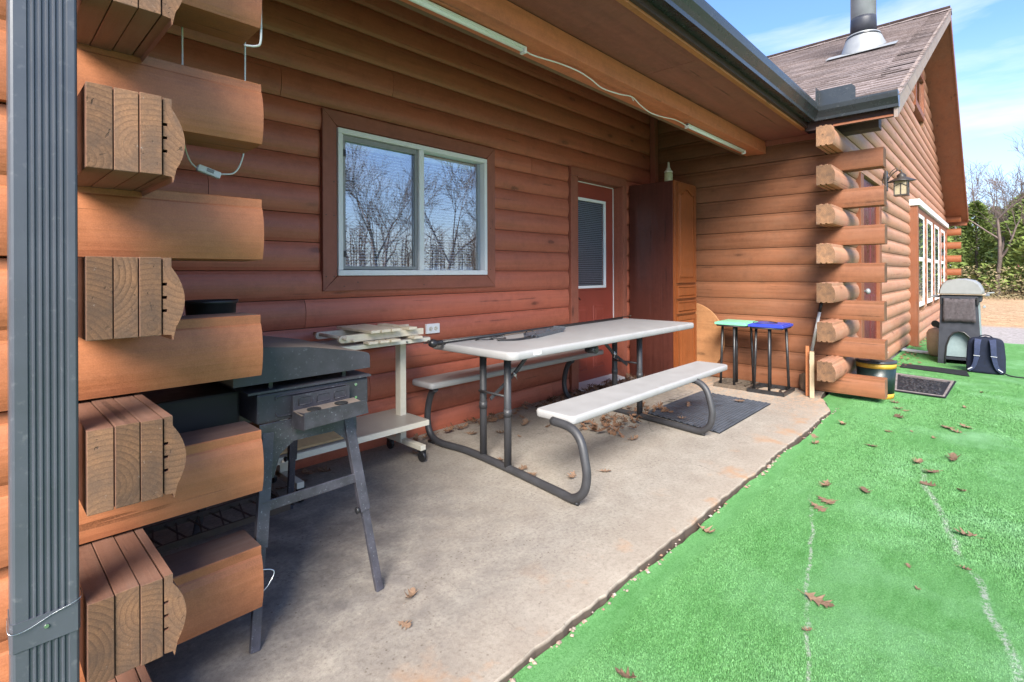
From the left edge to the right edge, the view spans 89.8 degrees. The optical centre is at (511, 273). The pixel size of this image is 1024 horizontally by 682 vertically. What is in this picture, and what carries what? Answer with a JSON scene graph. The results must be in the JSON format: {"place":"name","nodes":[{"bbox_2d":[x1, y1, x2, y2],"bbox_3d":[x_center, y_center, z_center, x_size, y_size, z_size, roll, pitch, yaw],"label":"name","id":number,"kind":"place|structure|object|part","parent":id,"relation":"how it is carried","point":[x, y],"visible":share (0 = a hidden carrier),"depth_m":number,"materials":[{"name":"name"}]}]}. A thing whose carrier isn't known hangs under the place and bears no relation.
{"place":"outdoors","nodes":[
{"label":"outdoors","id":0,"kind":"place"},
{"bbox_2d":[141,376,830,681],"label":"patio slab","id":1,"kind":"structure","parent":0,"point":[507,575],"depth_m":2.33,"materials":[{"name":"concrete"}]},
{"bbox_2d":[139,336,383,653],"bbox_3d":[-1.112,0.741,2.026,0.956,0.966,0.895,0,0,44],"label":"gas grill","id":2,"kind":"object","parent":1,"relation":"on","point":[305,388],"visible":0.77,"depth_m":1.86,"materials":[{"name":"metal"}]},
{"bbox_2d":[185,299,238,314],"bbox_3d":[-1.198,0.181,2.047,0.161,0.150,0.196,0,0,44],"label":"black tub","id":3,"kind":"object","parent":2,"relation":"on","point":[206,306],"visible":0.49,"depth_m":1.99,"materials":[{"name":"plastic"}]},
{"bbox_2d":[300,468,314,473],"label":"oak leaf","id":4,"kind":"object","parent":1,"relation":"on","point":[305,471],"visible":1,"depth_m":3.13,"materials":[{"name":"brown plant"}]},
{"bbox_2d":[318,465,331,471],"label":"oak leaf","id":5,"kind":"object","parent":1,"relation":"on","point":[322,469],"visible":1,"depth_m":3.16,"materials":[{"name":"brown plant"}]},
{"bbox_2d":[272,336,429,501],"bbox_3d":[-1.009,0.819,3.140,0.441,0.796,1.030,0,0,44],"label":"utility cart","id":6,"kind":"object","parent":1,"relation":"on","point":[393,425],"visible":0.59,"depth_m":3.25,"materials":[{"name":"beige metal"}]},
{"bbox_2d":[253,421,343,454],"bbox_3d":[-1.209,0.883,2.916,0.340,0.126,0.390,0,0,44],"label":"cardboard box","id":7,"kind":"object","parent":6,"relation":"on","point":[317,440],"visible":0.12,"depth_m":2.84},
{"bbox_2d":[313,323,422,344],"bbox_3d":[-0.866,0.380,3.297,0.435,0.079,0.682,0,0,44],"label":"folding chair","id":8,"kind":"object","parent":6,"relation":"on","point":[365,333],"visible":1,"depth_m":3.18,"materials":[{"name":"beige paint"}]},
{"bbox_2d":[397,619,412,628],"bbox_3d":[-0.379,1.209,1.775,0.071,0.007,0.046,-1,13,26],"label":"oak leaf","id":9,"kind":"object","parent":1,"relation":"on","point":[405,624],"visible":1,"depth_m":1.77,"materials":[{"name":"brown plant"}]},
{"bbox_2d":[404,587,418,603],"bbox_3d":[-0.391,1.199,1.919,0.056,0.021,0.090,0,0,35],"label":"oak leaf","id":10,"kind":"object","parent":1,"relation":"on","point":[411,591],"visible":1,"depth_m":1.94,"materials":[{"name":"brown plant"}]},
{"bbox_2d":[521,418,528,424],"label":"oak leaf","id":11,"kind":"object","parent":1,"relation":"on","point":[525,421],"visible":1,"depth_m":4.13,"materials":[{"name":"brown plant"}]},
{"bbox_2d":[400,372,690,444],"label":"leaf litter","id":12,"kind":"object","parent":1,"relation":"on","point":[579,392],"visible":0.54,"depth_m":4.28,"materials":[{"name":"brown plant"}]},
{"bbox_2d":[412,318,726,505],"bbox_3d":[0.584,0.829,3.974,1.609,0.768,2.387,0,0,44],"label":"picnic table","id":13,"kind":"object","parent":1,"relation":"on","point":[568,345],"visible":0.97,"depth_m":3.46,"materials":[{"name":"plastic"}]},
{"bbox_2d":[423,317,622,347],"bbox_3d":[0.324,0.434,4.053,0.213,0.053,2.411,0,0,43],"label":"curtain rod","id":14,"kind":"object","parent":13,"relation":"on","point":[432,343],"visible":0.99,"depth_m":3.56,"materials":[{"name":"black metal"}]},
{"bbox_2d":[497,326,565,340],"bbox_3d":[0.175,0.416,3.659,0.168,0.058,0.758,0,0,36],"label":"plastic tray","id":15,"kind":"object","parent":13,"relation":"on","point":[542,332],"visible":1,"depth_m":3.67,"materials":[{"name":"grey plastic"}]},
{"bbox_2d":[504,315,630,335],"bbox_3d":[0.570,0.434,4.435,0.012,0.019,1.971,0,0,39],"label":"metal rod","id":16,"kind":"object","parent":13,"relation":"on","point":[539,329],"visible":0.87,"depth_m":3.84,"materials":[{"name":"brown metal"}]},
{"bbox_2d":[567,471,576,477],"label":"oak leaf","id":17,"kind":"object","parent":1,"relation":"on","point":[572,474],"visible":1,"depth_m":3.06,"materials":[{"name":"brown plant"}]},
{"bbox_2d":[557,388,692,417],"bbox_3d":[1.131,1.203,5.039,0.780,0.011,1.350,0,0,44],"label":"old mat","id":18,"kind":"object","parent":1,"relation":"on","point":[672,394],"visible":0.28,"depth_m":4.91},
{"bbox_2d":[629,180,696,376],"bbox_3d":[1.776,0.090,6.025,0.579,2.235,0.535,0,0,44],"label":"pantry cabinet","id":19,"kind":"object","parent":1,"relation":"on","point":[662,216],"visible":0.79,"depth_m":5.82,"materials":[{"name":"brown wood"}]},
{"bbox_2d":[664,162,672,180],"bbox_3d":[1.755,-1.139,5.761,0.094,0.222,0.094,0,0,44],"label":"nozzle bottle","id":20,"kind":"object","parent":19,"relation":"on","point":[668,174],"visible":0.94,"depth_m":5.73,"materials":[{"name":"beige plastic"}]},
{"bbox_3d":[1.983,-0.452,5.838,0.018,1.113,0.473,0,0,44],"label":"door","id":21,"kind":"part","parent":19,"relation":"part of","materials":[{"name":"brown wood"}]},
{"bbox_3d":[1.989,0.813,5.838,0.018,0.678,0.473,0,0,44],"label":"door","id":22,"kind":"part","parent":19,"relation":"part of","materials":[{"name":"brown wood"}]},
{"bbox_2d":[648,391,769,433],"bbox_3d":[1.739,1.200,4.553,0.693,0.012,1.241,0,0,44],"label":"door mat","id":23,"kind":"object","parent":1,"relation":"on","point":[731,411],"depth_m":4.48,"materials":[{"name":"rubber"}]},
{"bbox_2d":[696,303,724,362],"bbox_3d":[2.094,0.770,6.109,0.866,0.866,0.019,0,-4,44],"label":"wood disc","id":24,"kind":"object","parent":1,"relation":"on","point":[708,339],"visible":0.22,"depth_m":5.94,"materials":[{"name":"brown wood"}]},
{"bbox_2d":[713,319,757,390],"bbox_3d":[2.406,0.857,5.508,0.350,0.697,0.360,0,0,44],"label":"bag stand","id":25,"kind":"object","parent":1,"relation":"on","point":[736,383],"visible":0.89,"depth_m":5.49,"materials":[{"name":"black metal"}]},
{"bbox_2d":[747,321,794,396],"bbox_3d":[2.646,0.856,5.252,0.350,0.697,0.360,0,0,44],"label":"bag stand","id":26,"kind":"object","parent":1,"relation":"on","point":[769,326],"visible":1,"depth_m":5.21,"materials":[{"name":"black metal"}]},
{"bbox_2d":[805,346,808,395],"bbox_3d":[2.905,0.957,5.053,0.032,0.490,0.040,0,0,26],"label":"wooden stake","id":27,"kind":"object","parent":1,"relation":"on","point":[806,370],"visible":1,"depth_m":5.04,"materials":[{"name":"orange wood"}]},
{"bbox_2d":[799,302,822,390],"bbox_3d":[3.036,0.739,5.213,0.219,0.919,0.055,0,0,24],"label":"shovel","id":28,"kind":"object","parent":1,"relation":"on","point":[802,381],"visible":0.61,"depth_m":5.21,"materials":[{"name":"plastic"}]},
{"bbox_2d":[810,351,814,397],"bbox_3d":[2.914,0.979,4.990,0.038,0.445,0.080,0,0,32],"label":"wooden stake","id":29,"kind":"object","parent":1,"relation":"on","point":[812,394],"visible":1,"depth_m":4.96,"materials":[{"name":"beige wood"}]},
{"bbox_2d":[508,338,1023,681],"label":"artificial turf","id":30,"kind":"structure","parent":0,"point":[592,630],"depth_m":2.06,"materials":[{"name":"green plastic"}]},
{"bbox_2d":[615,667,639,681],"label":"oak leaf","id":31,"kind":"object","parent":30,"relation":"on","point":[623,674],"visible":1,"depth_m":1.60,"materials":[{"name":"brown plant"}]},
{"bbox_2d":[697,523,715,532],"bbox_3d":[0.943,1.234,2.497,0.069,0.029,0.111,0,0,-11],"label":"oak leaf","id":32,"kind":"object","parent":30,"relation":"on","point":[707,529],"visible":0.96,"depth_m":2.49,"materials":[{"name":"brown plant"}]},
{"bbox_2d":[799,590,834,607],"bbox_3d":[1.170,1.240,1.968,0.077,0.016,0.124,0,0,-23],"label":"oak leaf","id":33,"kind":"object","parent":30,"relation":"on","point":[818,600],"visible":1,"depth_m":1.96,"materials":[{"name":"brown plant"}]},
{"bbox_2d":[811,501,825,511],"bbox_3d":[1.624,1.239,2.745,0.078,0.012,0.119,-6,8,-13],"label":"oak leaf","id":34,"kind":"object","parent":30,"relation":"on","point":[819,507],"visible":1,"depth_m":2.73,"materials":[{"name":"brown plant"}]},
{"bbox_2d":[820,479,831,485],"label":"oak leaf","id":35,"kind":"object","parent":30,"relation":"on","point":[827,483],"visible":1,"depth_m":3.02,"materials":[{"name":"brown plant"}]},
{"bbox_2d":[816,495,836,503],"bbox_3d":[1.714,1.240,2.825,0.097,0.014,0.148,-6,-5,-10],"label":"oak leaf","id":36,"kind":"object","parent":30,"relation":"on","point":[829,501],"visible":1,"depth_m":2.81,"materials":[{"name":"brown plant"}]},
{"bbox_2d":[858,486,872,494],"bbox_3d":[2.018,1.238,2.925,0.080,0.014,0.119,9,2,19],"label":"oak leaf","id":37,"kind":"object","parent":30,"relation":"on","point":[863,488],"visible":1,"depth_m":2.95,"materials":[{"name":"brown plant"}]},
{"bbox_2d":[855,358,897,399],"bbox_3d":[3.694,1.057,5.214,0.352,0.374,0.352,0,0,44],"label":"bucket","id":38,"kind":"object","parent":30,"relation":"on","point":[887,368],"visible":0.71,"depth_m":5.08,"materials":[{"name":"metal"}]},
{"bbox_2d":[897,339,926,365],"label":"leaf scraps","id":39,"kind":"object","parent":30,"relation":"on","point":[912,353],"visible":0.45,"depth_m":7.83,"materials":[{"name":"plant"}]},
{"bbox_2d":[901,348,928,353],"bbox_3d":[6.298,1.209,7.982,0.114,0.044,0.495,0,0,-32],"label":"white plank","id":40,"kind":"object","parent":30,"relation":"on","point":[913,350],"visible":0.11,"depth_m":7.97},
{"bbox_2d":[912,457,924,464],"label":"oak leaf","id":41,"kind":"object","parent":30,"relation":"on","point":[919,460],"visible":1,"depth_m":3.38,"materials":[{"name":"brown plant"}]},
{"bbox_2d":[895,373,956,397],"bbox_3d":[4.536,1.229,5.732,0.599,0.014,1.231,0,0,44],"label":"welcome mat","id":42,"kind":"object","parent":30,"relation":"on","point":[921,385],"visible":0.97,"depth_m":5.63,"materials":[{"name":"rubber"}]},
{"bbox_2d":[920,480,935,485],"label":"oak leaf","id":43,"kind":"object","parent":30,"relation":"on","point":[926,483],"visible":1,"depth_m":3.03,"materials":[{"name":"brown plant"}]},
{"bbox_2d":[926,320,938,356],"bbox_3d":[6.368,0.967,7.680,0.272,0.536,0.272,0,0,44],"label":"gas canister","id":44,"kind":"object","parent":30,"relation":"on","point":[932,335],"visible":0.56,"depth_m":7.64,"materials":[{"name":"beige metal"}]},
{"bbox_2d":[923,469,942,472],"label":"oak leaf","id":45,"kind":"object","parent":30,"relation":"on","point":[934,471],"visible":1,"depth_m":3.21,"materials":[{"name":"brown plant"}]},
{"bbox_2d":[900,363,968,375],"bbox_3d":[5.399,1.229,6.574,0.386,0.012,0.780,0,0,-36],"label":"rubber strip","id":46,"kind":"object","parent":30,"relation":"on","point":[941,370],"visible":1,"depth_m":6.54,"materials":[{"name":"rubber"}]},
{"bbox_2d":[947,452,960,460],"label":"oak leaf","id":47,"kind":"object","parent":30,"relation":"on","point":[953,456],"visible":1,"depth_m":3.43,"materials":[{"name":"brown plant"}]},
{"bbox_2d":[930,278,994,363],"bbox_3d":[6.269,0.654,7.151,0.658,1.163,0.620,0,0,44],"label":"gas barbecue","id":48,"kind":"object","parent":30,"relation":"on","point":[954,338],"visible":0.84,"depth_m":7.00,"materials":[{"name":"black metal"}]},
{"bbox_2d":[942,298,975,322],"bbox_3d":[6.040,0.497,6.942,0.347,0.326,0.018,0,0,44],"label":"towel","id":49,"kind":"object","parent":48,"relation":"hanging from","point":[958,310],"visible":1,"depth_m":6.94,"materials":[{"name":"fabric"}]},
{"bbox_2d":[953,528,983,538],"bbox_3d":[2.169,1.235,2.442,0.118,0.022,0.080,9,0,22],"label":"oak leaf","id":50,"kind":"object","parent":30,"relation":"on","point":[969,534],"visible":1,"depth_m":2.44,"materials":[{"name":"brown plant"}]},
{"bbox_2d":[966,335,1023,378],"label":"backpack","id":51,"kind":"object","parent":30,"relation":"on","point":[985,354],"visible":1,"depth_m":6.35,"materials":[{"name":"blue fabric"}]},
{"bbox_2d":[705,0,1023,265],"label":"sky","id":52,"kind":"structure","parent":0,"point":[988,35],"materials":[{"name":"blue"}]},
{"bbox_2d":[826,278,1023,410],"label":"ground","id":53,"kind":"structure","parent":0,"point":[1002,319],"depth_m":13.90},
{"bbox_2d":[0,0,968,681],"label":"log cabin","id":54,"kind":"object","parent":53,"relation":"on","point":[410,162],"visible":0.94,"depth_m":3.29,"materials":[{"name":"brown wood"}]},
{"bbox_2d":[181,27,245,178],"bbox_3d":[-0.991,-0.599,1.715,0.025,0.564,0.195,0,0,44],"label":"cable","id":55,"kind":"object","parent":54,"relation":"attached to","point":[205,170],"visible":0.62,"depth_m":1.69,"materials":[{"name":"white plastic"}]},
{"bbox_2d":[244,17,261,46],"bbox_3d":[-0.831,-0.854,1.649,0.054,0.255,0.012,0,0,-11],"label":"cord end","id":56,"kind":"object","parent":54,"relation":"attached to","point":[258,45],"visible":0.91,"depth_m":1.65,"materials":[{"name":"white plastic"}]},
{"bbox_2d":[319,108,494,290],"bbox_3d":[-0.742,-0.478,3.924,0.195,1.185,1.553,0,0,44],"label":"window","id":57,"kind":"structure","parent":54,"relation":"in","point":[388,206],"depth_m":3.84,"materials":[{"name":"white plastic"}]},
{"bbox_2d":[425,323,439,333],"bbox_3d":[-0.614,0.422,3.951,0.037,0.074,0.128,0,0,44],"label":"power outlet","id":58,"kind":"object","parent":54,"relation":"attached to","point":[432,328],"visible":1,"depth_m":3.94,"materials":[{"name":"white plastic"}]},
{"bbox_2d":[409,0,526,54],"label":"tube light","id":59,"kind":"object","parent":54,"relation":"attached to","point":[452,16],"visible":1,"depth_m":2.60,"materials":[{"name":"white plastic"}]},
{"bbox_2d":[578,182,612,381],"bbox_3d":[0.877,0.094,5.701,0.084,2.175,0.845,0,0,44],"label":"door","id":60,"kind":"structure","parent":54,"relation":"in","point":[595,203],"depth_m":5.76,"materials":[{"name":"red wood"}]},
{"bbox_2d":[685,123,745,153],"bbox_3d":[1.972,-1.271,4.912,0.040,0.038,1.360,0,0,44],"label":"tube light","id":61,"kind":"object","parent":54,"relation":"attached to","point":[709,135],"visible":0.91,"depth_m":4.82,"materials":[{"name":"white plastic"}]},
{"bbox_2d":[855,170,881,338],"bbox_3d":[4.184,0.038,6.069,0.205,2.400,1.320,0,0,44],"label":"door","id":62,"kind":"structure","parent":54,"relation":"in","point":[872,215],"depth_m":6.07,"materials":[{"name":"brown wood"}]},
{"bbox_2d":[884,168,916,196],"bbox_3d":[4.972,-1.178,6.612,0.265,0.365,0.265,0,0,-1],"label":"wall lantern","id":63,"kind":"object","parent":54,"relation":"attached to","point":[901,181],"depth_m":6.56,"materials":[{"name":"brown metal"}]},
{"bbox_2d":[913,73,924,121],"bbox_3d":[7.660,-3.447,9.719,0.105,0.860,1.420,0,0,44],"label":"window","id":64,"kind":"structure","parent":54,"relation":"in","point":[919,102],"depth_m":9.87,"materials":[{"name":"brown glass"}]},
{"bbox_2d":[919,214,924,306],"bbox_3d":[7.202,-0.222,9.121,0.117,1.615,0.992,0,0,44],"label":"window","id":65,"kind":"structure","parent":54,"relation":"in","point":[921,219],"depth_m":9.12,"materials":[{"name":"white plastic"}]},
{"bbox_2d":[906,199,948,346],"bbox_3d":[8.972,-0.020,11.044,0.275,2.485,6.530,0,0,44],"label":"window group","id":66,"kind":"structure","parent":54,"relation":"in","point":[917,206],"depth_m":8.68},
{"bbox_2d":[925,219,932,303],"bbox_3d":[8.183,-0.226,10.172,0.147,1.615,1.196,0,0,44],"label":"window","id":67,"kind":"structure","parent":54,"relation":"in","point":[929,225],"depth_m":10.07,"materials":[{"name":"white plastic"}]},
{"bbox_2d":[933,224,939,300],"bbox_3d":[9.252,-0.231,11.294,0.147,1.615,1.196,0,0,44],"label":"window","id":68,"kind":"structure","parent":54,"relation":"in","point":[936,286],"depth_m":11.19,"materials":[{"name":"white plastic"}]},
{"bbox_2d":[939,229,944,285],"bbox_3d":[10.324,-0.235,12.398,0.117,1.615,1.172,0,0,44],"label":"window","id":69,"kind":"structure","parent":54,"relation":"in","point":[942,233],"depth_m":12.33,"materials":[{"name":"white plastic"}]},
{"bbox_3d":[0.870,-1.270,3.720,0.018,0.040,0.058,0,0,44],"label":"cable clip","id":70,"kind":"object","parent":54,"relation":"attached to","visible":0},
{"bbox_2d":[527,51,686,125],"bbox_3d":[0.794,-1.263,3.662,0.057,0.034,2.075,0,0,43],"label":"cable","id":71,"kind":"object","parent":70,"relation":"attached to","point":[601,87],"visible":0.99,"depth_m":3.44,"materials":[{"name":"white plastic"}]},
{"bbox_2d":[509,408,838,681],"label":"pebbles","id":72,"kind":"object","parent":53,"relation":"on","point":[533,661],"visible":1,"depth_m":2.07,"materials":[{"name":"beige stone"}]},
{"bbox_2d":[947,228,966,278],"bbox_3d":[20.725,-1.503,25.961,3.872,5.368,4.230,0,0,-34],"label":"cedar tree","id":73,"kind":"object","parent":53,"relation":"on","point":[949,252],"visible":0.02,"depth_m":25.14,"materials":[{"name":"green plant"}]},
{"bbox_2d":[948,226,991,285],"bbox_3d":[28.250,-1.535,33.669,5.416,5.410,5.457,0,0,-10],"label":"cedar tree","id":74,"kind":"object","parent":53,"relation":"on","point":[971,253],"depth_m":32.64,"materials":[{"name":"green plant"}]},
{"bbox_2d":[947,200,1013,289],"bbox_3d":[25.414,-1.462,28.107,3.307,5.227,3.182,0,0,8],"label":"cedar tree","id":75,"kind":"object","parent":53,"relation":"on","point":[986,238],"visible":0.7,"depth_m":27.95,"materials":[{"name":"green plant"}]},
{"bbox_2d":[947,227,1023,299],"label":"underbrush","id":76,"kind":"object","parent":53,"relation":"on","point":[1007,296],"visible":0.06,"depth_m":24.32,"materials":[{"name":"plant"}]},
{"bbox_2d":[949,149,1023,290],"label":"distant wood","id":77,"kind":"object","parent":53,"relation":"on","point":[992,205],"visible":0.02,"depth_m":33.05,"materials":[{"name":"brown plant"}]},
{"bbox_2d":[952,160,1023,263],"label":"bare tree","id":78,"kind":"object","parent":53,"relation":"on","point":[976,183],"visible":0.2,"depth_m":28.96,"materials":[{"name":"plant"}]},
{"bbox_2d":[977,206,1003,284],"bbox_3d":[31.388,-1.669,33.552,3.409,5.600,3.543,0,0,-9],"label":"cedar tree","id":79,"kind":"object","parent":53,"relation":"on","point":[988,221],"visible":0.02,"depth_m":33.44,"materials":[{"name":"green plant"}]},
{"bbox_2d":[965,126,1023,295],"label":"bare tree","id":80,"kind":"object","parent":53,"relation":"on","point":[1001,244],"visible":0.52,"depth_m":24.71,"materials":[{"name":"plant"}]},
{"bbox_2d":[967,199,1023,291],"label":"cedar tree","id":81,"kind":"object","parent":53,"relation":"on","point":[1017,246],"visible":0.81,"depth_m":24.79,"materials":[{"name":"green plant"}]},
{"bbox_2d":[969,159,1023,233],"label":"bare tree","id":82,"kind":"object","parent":53,"relation":"on","point":[1001,184],"visible":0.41,"depth_m":25.97,"materials":[{"name":"plant"}]},
{"bbox_2d":[978,194,1023,291],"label":"cedar tree","id":83,"kind":"object","parent":53,"relation":"on","point":[1011,248],"visible":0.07,"depth_m":29.29,"materials":[{"name":"green plant"}]},
{"bbox_2d":[987,171,1023,291],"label":"bare tree","id":84,"kind":"object","parent":53,"relation":"on","point":[1014,201],"visible":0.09,"depth_m":28.04,"materials":[{"name":"plant"}]}
]}

